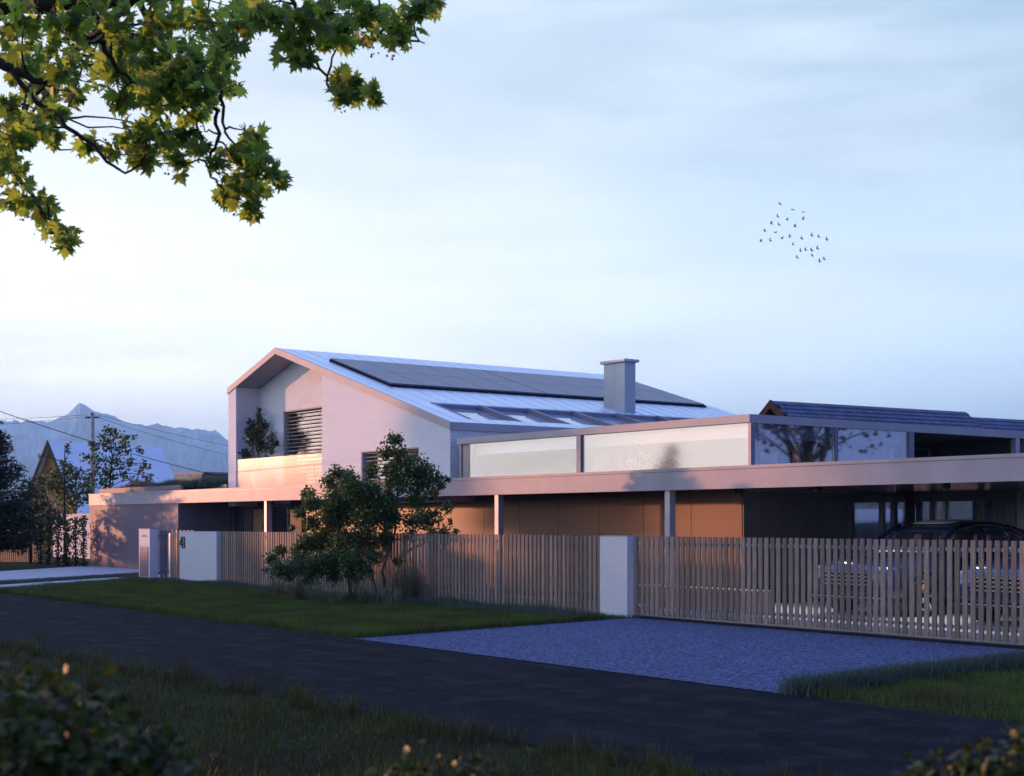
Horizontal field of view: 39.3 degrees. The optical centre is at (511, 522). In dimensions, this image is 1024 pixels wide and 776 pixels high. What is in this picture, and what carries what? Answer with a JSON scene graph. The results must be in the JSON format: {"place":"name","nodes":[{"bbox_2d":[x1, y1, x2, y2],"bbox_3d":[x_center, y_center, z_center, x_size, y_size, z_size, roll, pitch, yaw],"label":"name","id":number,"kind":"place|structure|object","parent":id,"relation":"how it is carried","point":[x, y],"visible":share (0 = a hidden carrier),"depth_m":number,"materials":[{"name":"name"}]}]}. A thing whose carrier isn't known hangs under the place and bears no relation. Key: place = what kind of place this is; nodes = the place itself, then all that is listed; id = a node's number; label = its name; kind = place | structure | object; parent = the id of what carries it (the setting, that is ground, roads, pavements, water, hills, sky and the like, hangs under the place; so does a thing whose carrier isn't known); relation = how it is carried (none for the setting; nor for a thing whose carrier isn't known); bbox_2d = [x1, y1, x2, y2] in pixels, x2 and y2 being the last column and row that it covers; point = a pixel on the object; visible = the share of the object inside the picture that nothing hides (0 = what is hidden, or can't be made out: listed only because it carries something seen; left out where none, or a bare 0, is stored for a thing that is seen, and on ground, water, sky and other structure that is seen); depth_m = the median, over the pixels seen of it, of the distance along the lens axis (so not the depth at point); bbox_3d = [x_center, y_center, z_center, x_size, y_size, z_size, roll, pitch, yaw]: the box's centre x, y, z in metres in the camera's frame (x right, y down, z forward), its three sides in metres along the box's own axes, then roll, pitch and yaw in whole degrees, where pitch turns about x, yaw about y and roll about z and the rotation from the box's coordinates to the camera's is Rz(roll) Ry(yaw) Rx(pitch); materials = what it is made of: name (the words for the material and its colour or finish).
{"place":"outdoors","nodes":[
{"label":"outdoors","id":0,"kind":"place"},
{"bbox_2d":[0,566,159,580],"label":"concrete driveway","id":1,"kind":"structure","parent":0,"point":[61,572],"depth_m":48.83,"materials":[{"name":"grey concrete"}]},
{"bbox_2d":[0,574,167,587],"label":"garden path","id":2,"kind":"structure","parent":0,"point":[12,585],"depth_m":41.20,"materials":[{"name":"concrete"}]},
{"bbox_2d":[159,530,194,576],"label":"garden gate","id":3,"kind":"structure","parent":2,"relation":"on","point":[161,536],"depth_m":44.01,"materials":[{"name":"black metal"}]},
{"bbox_2d":[17,440,174,549],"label":"gabled house","id":4,"kind":"structure","parent":0,"point":[161,471],"depth_m":91.67,"materials":[{"name":"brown wood"}]},
{"bbox_2d":[0,403,227,501],"bbox_3d":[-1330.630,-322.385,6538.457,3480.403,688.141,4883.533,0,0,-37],"label":"mountains","id":5,"kind":"structure","parent":0,"point":[29,439],"depth_m":7596.74,"materials":[{"name":"blue stone"}]},
{"bbox_2d":[107,474,227,488],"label":"roof grass","id":6,"kind":"structure","parent":0,"point":[216,481],"depth_m":50.66,"materials":[{"name":"green plant"}]},
{"bbox_2d":[173,472,227,480],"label":"distant building","id":7,"kind":"structure","parent":0,"point":[188,475],"depth_m":124.01,"materials":[{"name":"stone"}]},
{"bbox_2d":[277,575,312,599],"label":"ornamental grass","id":8,"kind":"object","parent":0,"point":[299,591],"depth_m":32.34,"materials":[{"name":"green plant"}]},
{"bbox_2d":[288,577,330,602],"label":"ornamental grass","id":9,"kind":"object","parent":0,"point":[316,593],"depth_m":30.89,"materials":[{"name":"green plant"}]},
{"bbox_2d":[0,576,626,637],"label":"lawn","id":10,"kind":"structure","parent":0,"point":[323,612],"depth_m":29.12,"materials":[{"name":"green plant"}]},
{"bbox_2d":[341,575,384,603],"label":"ornamental grass","id":11,"kind":"object","parent":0,"point":[363,598],"depth_m":30.37,"materials":[{"name":"green plant"}]},
{"bbox_2d":[363,581,394,604],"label":"ornamental grass","id":12,"kind":"object","parent":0,"point":[375,597],"depth_m":30.10,"materials":[{"name":"green plant"}]},
{"bbox_2d":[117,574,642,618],"bbox_3d":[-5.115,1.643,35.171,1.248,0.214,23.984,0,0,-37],"label":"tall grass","id":13,"kind":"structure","parent":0,"point":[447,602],"depth_m":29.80,"materials":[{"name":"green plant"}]},
{"bbox_2d":[373,582,410,604],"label":"ornamental grass","id":14,"kind":"object","parent":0,"point":[391,601],"depth_m":29.64,"materials":[{"name":"green plant"}]},
{"bbox_2d":[363,555,428,600],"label":"ornamental grass","id":15,"kind":"object","parent":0,"point":[402,585],"depth_m":31.14,"materials":[{"name":"green plant"}]},
{"bbox_2d":[374,550,444,597],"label":"ornamental grass","id":16,"kind":"object","parent":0,"point":[414,594],"depth_m":31.82,"materials":[{"name":"green plant"}]},
{"bbox_2d":[0,593,1023,775],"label":"road","id":17,"kind":"structure","parent":0,"point":[740,732],"depth_m":14.34,"materials":[{"name":"grey asphalt"}]},
{"bbox_2d":[0,550,1023,775],"bbox_3d":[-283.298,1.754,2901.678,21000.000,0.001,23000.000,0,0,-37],"label":"ground","id":18,"kind":"structure","parent":0,"point":[10,566],"depth_m":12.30,"materials":[{"name":"green plant"}]},
{"bbox_2d":[0,540,41,561],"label":"board fence","id":19,"kind":"object","parent":18,"relation":"on","point":[13,557],"visible":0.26,"depth_m":62.92,"materials":[{"name":"brown wood"}]},
{"bbox_2d":[0,420,51,554],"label":"spruce tree","id":20,"kind":"object","parent":18,"relation":"on","point":[10,509],"visible":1,"depth_m":55.76,"materials":[{"name":"green plant"}]},
{"bbox_2d":[6,476,71,562],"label":"garden tree","id":21,"kind":"object","parent":18,"relation":"on","point":[48,513],"visible":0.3,"depth_m":60.95,"materials":[{"name":"green plant"}]},
{"bbox_2d":[34,517,46,563],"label":"columnar shrub","id":22,"kind":"object","parent":18,"relation":"on","point":[40,548],"visible":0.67,"depth_m":59.98,"materials":[{"name":"green plant"}]},
{"bbox_2d":[42,519,55,564],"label":"columnar shrub","id":23,"kind":"object","parent":18,"relation":"on","point":[49,543],"visible":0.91,"depth_m":59.03,"materials":[{"name":"green plant"}]},
{"bbox_2d":[52,515,63,565],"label":"columnar shrub","id":24,"kind":"object","parent":18,"relation":"on","point":[58,524],"visible":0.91,"depth_m":58.18,"materials":[{"name":"green plant"}]},
{"bbox_2d":[31,441,97,560],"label":"garden tree","id":25,"kind":"object","parent":18,"relation":"on","point":[76,497],"visible":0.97,"depth_m":64.11,"materials":[{"name":"green plant"}]},
{"bbox_2d":[59,518,72,565],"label":"columnar shrub","id":26,"kind":"object","parent":18,"relation":"on","point":[66,558],"visible":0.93,"depth_m":57.25,"materials":[{"name":"green plant"}]},
{"bbox_2d":[0,576,133,589],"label":"path grass","id":27,"kind":"structure","parent":18,"relation":"on","point":[55,585],"depth_m":39.43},
{"bbox_2d":[53,514,89,558],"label":"garden wall","id":28,"kind":"structure","parent":18,"relation":"on","point":[87,527],"depth_m":69.53,"materials":[{"name":"paint"}]},
{"bbox_2d":[68,516,81,566],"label":"columnar shrub","id":29,"kind":"object","parent":18,"relation":"on","point":[75,520],"visible":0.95,"depth_m":56.42,"materials":[{"name":"green plant"}]},
{"bbox_2d":[0,572,159,584],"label":"curb","id":30,"kind":"structure","parent":18,"relation":"on","point":[28,580],"depth_m":42.78,"materials":[{"name":"grey concrete"}]},
{"bbox_2d":[78,515,89,566],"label":"columnar shrub","id":31,"kind":"object","parent":18,"relation":"on","point":[83,546],"visible":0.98,"depth_m":55.48,"materials":[{"name":"green plant"}]},
{"bbox_2d":[85,413,99,493],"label":"utility pole","id":32,"kind":"object","parent":18,"relation":"on","point":[92,416],"visible":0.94,"depth_m":77.92,"materials":[{"name":"wood"}]},
{"bbox_2d":[100,418,225,454],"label":"power line","id":33,"kind":"object","parent":32,"relation":"attached to","point":[158,436],"visible":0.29,"depth_m":83.67,"materials":[{"name":"black metal"}]},
{"bbox_2d":[100,415,226,445],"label":"power line","id":34,"kind":"object","parent":32,"relation":"attached to","point":[158,430],"visible":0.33,"depth_m":84.30,"materials":[{"name":"black metal"}]},
{"bbox_2d":[0,633,214,775],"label":"garden bush","id":35,"kind":"object","parent":18,"relation":"on","point":[68,747],"visible":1,"depth_m":2.06,"materials":[{"name":"green plant"}]},
{"bbox_2d":[73,424,153,492],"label":"garden tree","id":36,"kind":"object","parent":18,"relation":"on","point":[111,462],"visible":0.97,"depth_m":65.72,"materials":[{"name":"green plant"}]},
{"bbox_2d":[139,529,157,577],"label":"letterbox pillar","id":37,"kind":"structure","parent":18,"relation":"on","point":[148,553],"depth_m":43.97,"materials":[{"name":"paint"}]},
{"bbox_2d":[140,546,147,576],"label":"meter door","id":38,"kind":"structure","parent":37,"relation":"in","point":[143,550],"depth_m":44.20,"materials":[{"name":"metal"}]},
{"bbox_2d":[169,531,179,578],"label":"slat screen","id":39,"kind":"object","parent":18,"relation":"on","point":[174,555],"visible":0.74,"depth_m":42.59,"materials":[{"name":"white paint"}]},
{"bbox_2d":[0,588,364,637],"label":"lawn fringe","id":40,"kind":"object","parent":18,"relation":"on","point":[180,611],"visible":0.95,"depth_m":26.65,"materials":[{"name":"green plant"}]},
{"bbox_2d":[179,531,220,581],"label":"number wall","id":41,"kind":"structure","parent":18,"relation":"on","point":[200,555],"depth_m":40.88,"materials":[{"name":"paint"}]},
{"bbox_2d":[0,0,446,259],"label":"maple tree","id":42,"kind":"object","parent":18,"relation":"on","point":[149,77],"visible":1,"depth_m":7.47,"materials":[{"name":"green plant"}]},
{"bbox_2d":[261,571,294,593],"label":"ornamental grass","id":43,"kind":"object","parent":18,"relation":"on","point":[277,589],"depth_m":34.26,"materials":[{"name":"green plant"}]},
{"bbox_2d":[261,543,404,598],"bbox_3d":[-4.011,1.098,32.006,3.290,1.322,1.428,0,0,1],"label":"maple shrub","id":44,"kind":"object","parent":18,"relation":"on","point":[309,567],"visible":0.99,"depth_m":31.78,"materials":[{"name":"green plant"}]},
{"bbox_2d":[318,581,357,605],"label":"ornamental grass","id":45,"kind":"object","parent":18,"relation":"on","point":[335,599],"depth_m":30.13,"materials":[{"name":"green plant"}]},
{"bbox_2d":[287,464,405,598],"bbox_3d":[-3.788,0.216,32.598,2.817,3.084,1.636,0,0,4],"label":"maple shrub","id":46,"kind":"object","parent":18,"relation":"on","point":[338,512],"visible":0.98,"depth_m":32.41,"materials":[{"name":"green plant"}]},
{"bbox_2d":[362,429,451,596],"bbox_3d":[-2.403,-0.182,32.731,2.087,3.880,0.929,0,0,0],"label":"maple shrub","id":47,"kind":"object","parent":18,"relation":"on","point":[424,474],"visible":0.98,"depth_m":32.62,"materials":[{"name":"green plant"}]},
{"bbox_2d":[221,531,599,612],"bbox_3d":[-3.174,1.001,33.438,0.124,1.498,16.610,0,0,-37],"label":"slat fence","id":48,"kind":"object","parent":18,"relation":"on","point":[230,555],"visible":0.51,"depth_m":30.07,"materials":[{"name":"brown wood"}]},
{"bbox_2d":[390,491,460,595],"bbox_3d":[-1.986,0.521,32.476,1.460,2.478,1.004,0,0,-20],"label":"maple shrub","id":49,"kind":"object","parent":18,"relation":"on","point":[423,517],"visible":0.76,"depth_m":32.43,"materials":[{"name":"green plant"}]},
{"bbox_2d":[0,634,873,775],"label":"verge tufts","id":50,"kind":"object","parent":18,"relation":"on","point":[647,760],"visible":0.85,"depth_m":12.84,"materials":[{"name":"green plant"}]},
{"bbox_2d":[364,740,545,775],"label":"garden bush","id":51,"kind":"object","parent":18,"relation":"on","point":[481,767],"visible":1,"depth_m":2.60,"materials":[{"name":"green plant"}]},
{"bbox_2d":[345,612,613,638],"bbox_3d":[-0.351,1.664,23.581,0.544,0.172,6.012,0,0,44],"label":"lawn fringe","id":52,"kind":"object","parent":18,"relation":"on","point":[385,631],"visible":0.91,"depth_m":23.30,"materials":[{"name":"green plant"}]},
{"bbox_2d":[88,347,1023,601],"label":"house","id":53,"kind":"structure","parent":18,"relation":"on","point":[513,451],"depth_m":37.73,"materials":[{"name":"white paint"}]},
{"bbox_2d":[0,411,225,477],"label":"power line","id":54,"kind":"object","parent":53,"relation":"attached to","point":[105,445],"visible":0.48,"depth_m":46.17,"materials":[{"name":"black metal"}]},
{"bbox_2d":[232,506,243,531],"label":"window","id":55,"kind":"structure","parent":53,"relation":"in","point":[233,507],"depth_m":50.88,"materials":[{"name":"metal"}]},
{"bbox_2d":[253,509,262,531],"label":"door","id":56,"kind":"structure","parent":53,"relation":"in","point":[257,513],"depth_m":49.34,"materials":[{"name":"brown wood"}]},
{"bbox_2d":[250,472,269,486],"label":"plant pot","id":57,"kind":"object","parent":53,"relation":"on","point":[259,479],"visible":0.91,"depth_m":48.10,"materials":[{"name":"white paint"}]},
{"bbox_2d":[238,406,279,471],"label":"balcony tree","id":58,"kind":"object","parent":57,"relation":"in","point":[258,444],"visible":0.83,"depth_m":48.37,"materials":[{"name":"green plant"}]},
{"bbox_2d":[271,502,289,531],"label":"window","id":59,"kind":"structure","parent":53,"relation":"in","point":[272,503],"depth_m":48.46,"materials":[{"name":"metal"}]},
{"bbox_2d":[285,408,321,484],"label":"window","id":60,"kind":"structure","parent":53,"relation":"in","point":[290,443],"depth_m":47.35,"materials":[{"name":"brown wood"}]},
{"bbox_2d":[303,464,321,482],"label":"round table","id":61,"kind":"object","parent":53,"relation":"on","point":[314,470],"visible":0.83,"depth_m":45.32,"materials":[{"name":"metal"}]},
{"bbox_2d":[364,449,418,480],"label":"window","id":62,"kind":"structure","parent":53,"relation":"in","point":[370,454],"depth_m":41.61,"materials":[{"name":"grey wood"}]},
{"bbox_2d":[614,443,679,470],"bbox_3d":[3.083,-1.449,32.334,0.418,0.699,2.141,0,0,-37],"label":"indoor tree","id":63,"kind":"object","parent":53,"relation":"on","point":[643,462],"visible":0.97,"depth_m":32.46,"materials":[{"name":"grey plant"}]},
{"bbox_2d":[848,492,905,538],"bbox_3d":[8.494,0.490,33.403,2.055,2.340,0.060,0,0,-37],"label":"window","id":64,"kind":"structure","parent":53,"relation":"in","point":[849,493],"depth_m":33.17,"materials":[{"name":"metal"}]},
{"bbox_2d":[914,448,930,449],"bbox_3d":[9.289,-1.480,36.089,3.900,0.860,0.050,0,0,-37],"label":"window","id":65,"kind":"structure","parent":53,"relation":"in","point":[914,448],"depth_m":37.01,"materials":[{"name":"glass"}]},
{"bbox_2d":[933,502,937,519],"bbox_3d":[9.952,0.591,33.708,0.110,2.138,0.057,0,0,-37],"label":"window frame","id":66,"kind":"structure","parent":53,"relation":"in","point":[935,504],"depth_m":33.68,"materials":[{"name":"metal"}]},
{"bbox_2d":[945,502,949,518],"bbox_3d":[10.162,0.591,33.425,0.110,2.138,0.056,0,0,-37],"label":"window frame","id":67,"kind":"structure","parent":53,"relation":"in","point":[947,504],"depth_m":33.40,"materials":[{"name":"metal"}]},
{"bbox_2d":[981,501,984,521],"bbox_3d":[10.728,0.591,32.660,0.110,2.138,0.044,0,0,-37],"label":"window frame","id":68,"kind":"structure","parent":53,"relation":"in","point":[982,502],"depth_m":32.64,"materials":[{"name":"metal"}]},
{"bbox_2d":[600,535,633,617],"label":"gate pillar","id":69,"kind":"structure","parent":18,"relation":"on","point":[616,575],"depth_m":26.25,"materials":[{"name":"paint"}]},
{"bbox_2d":[632,536,1023,648],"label":"sliding gate","id":70,"kind":"structure","parent":18,"relation":"on","point":[670,544],"depth_m":22.19,"materials":[{"name":"brown metal"}]},
{"bbox_2d":[770,647,1023,696],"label":"tall grass","id":71,"kind":"structure","parent":18,"relation":"on","point":[881,674],"depth_m":15.54,"materials":[{"name":"green plant"}]},
{"bbox_2d":[892,723,1023,775],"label":"garden bush","id":72,"kind":"object","parent":18,"relation":"on","point":[994,763],"visible":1,"depth_m":2.57,"materials":[{"name":"green plant"}]},
{"bbox_2d":[0,0,1023,439],"label":"sky","id":73,"kind":"structure","parent":0,"point":[560,185],"materials":[{"name":"blue"}]},
{"bbox_2d":[163,572,1023,644],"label":"yard paving","id":74,"kind":"structure","parent":0,"point":[886,633],"depth_m":25.19,"materials":[{"name":"grey concrete"}]},
{"bbox_2d":[354,618,1023,693],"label":"gravel driveway","id":75,"kind":"structure","parent":0,"point":[758,659],"depth_m":19.70,"materials":[{"name":"gravel"}]},
{"bbox_2d":[659,601,1018,641],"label":"carport paving","id":76,"kind":"structure","parent":0,"point":[993,632],"depth_m":24.96,"materials":[{"name":"grey concrete"}]},
{"bbox_2d":[639,584,769,611],"bbox_3d":[3.548,1.435,27.024,0.420,0.410,3.400,0,0,-37],"label":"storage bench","id":77,"kind":"object","parent":76,"relation":"on","point":[706,597],"visible":0.12,"depth_m":26.60,"materials":[{"name":"brown wood"}]},
{"bbox_2d":[812,519,1023,616],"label":"parked car","id":78,"kind":"object","parent":76,"relation":"on","point":[959,529],"visible":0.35,"depth_m":26.25,"materials":[{"name":"black paint"}]},
{"bbox_2d":[960,535,1023,621],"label":"parked car","id":79,"kind":"object","parent":76,"relation":"on","point":[993,582],"visible":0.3,"depth_m":22.92,"materials":[{"name":"blue paint"}]},
{"bbox_2d":[758,400,989,532],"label":"tiled house","id":80,"kind":"structure","parent":0,"point":[882,414],"depth_m":61.58,"materials":[{"name":"grey tile"}]},
{"bbox_2d":[795,661,1023,722],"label":"verge grass","id":81,"kind":"structure","parent":0,"point":[945,690],"depth_m":14.21,"materials":[{"name":"green plant"}]},
{"bbox_2d":[973,417,1023,430],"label":"tiled house","id":82,"kind":"structure","parent":0,"point":[1002,424],"depth_m":66.81,"materials":[{"name":"grey tile"}]}
]}

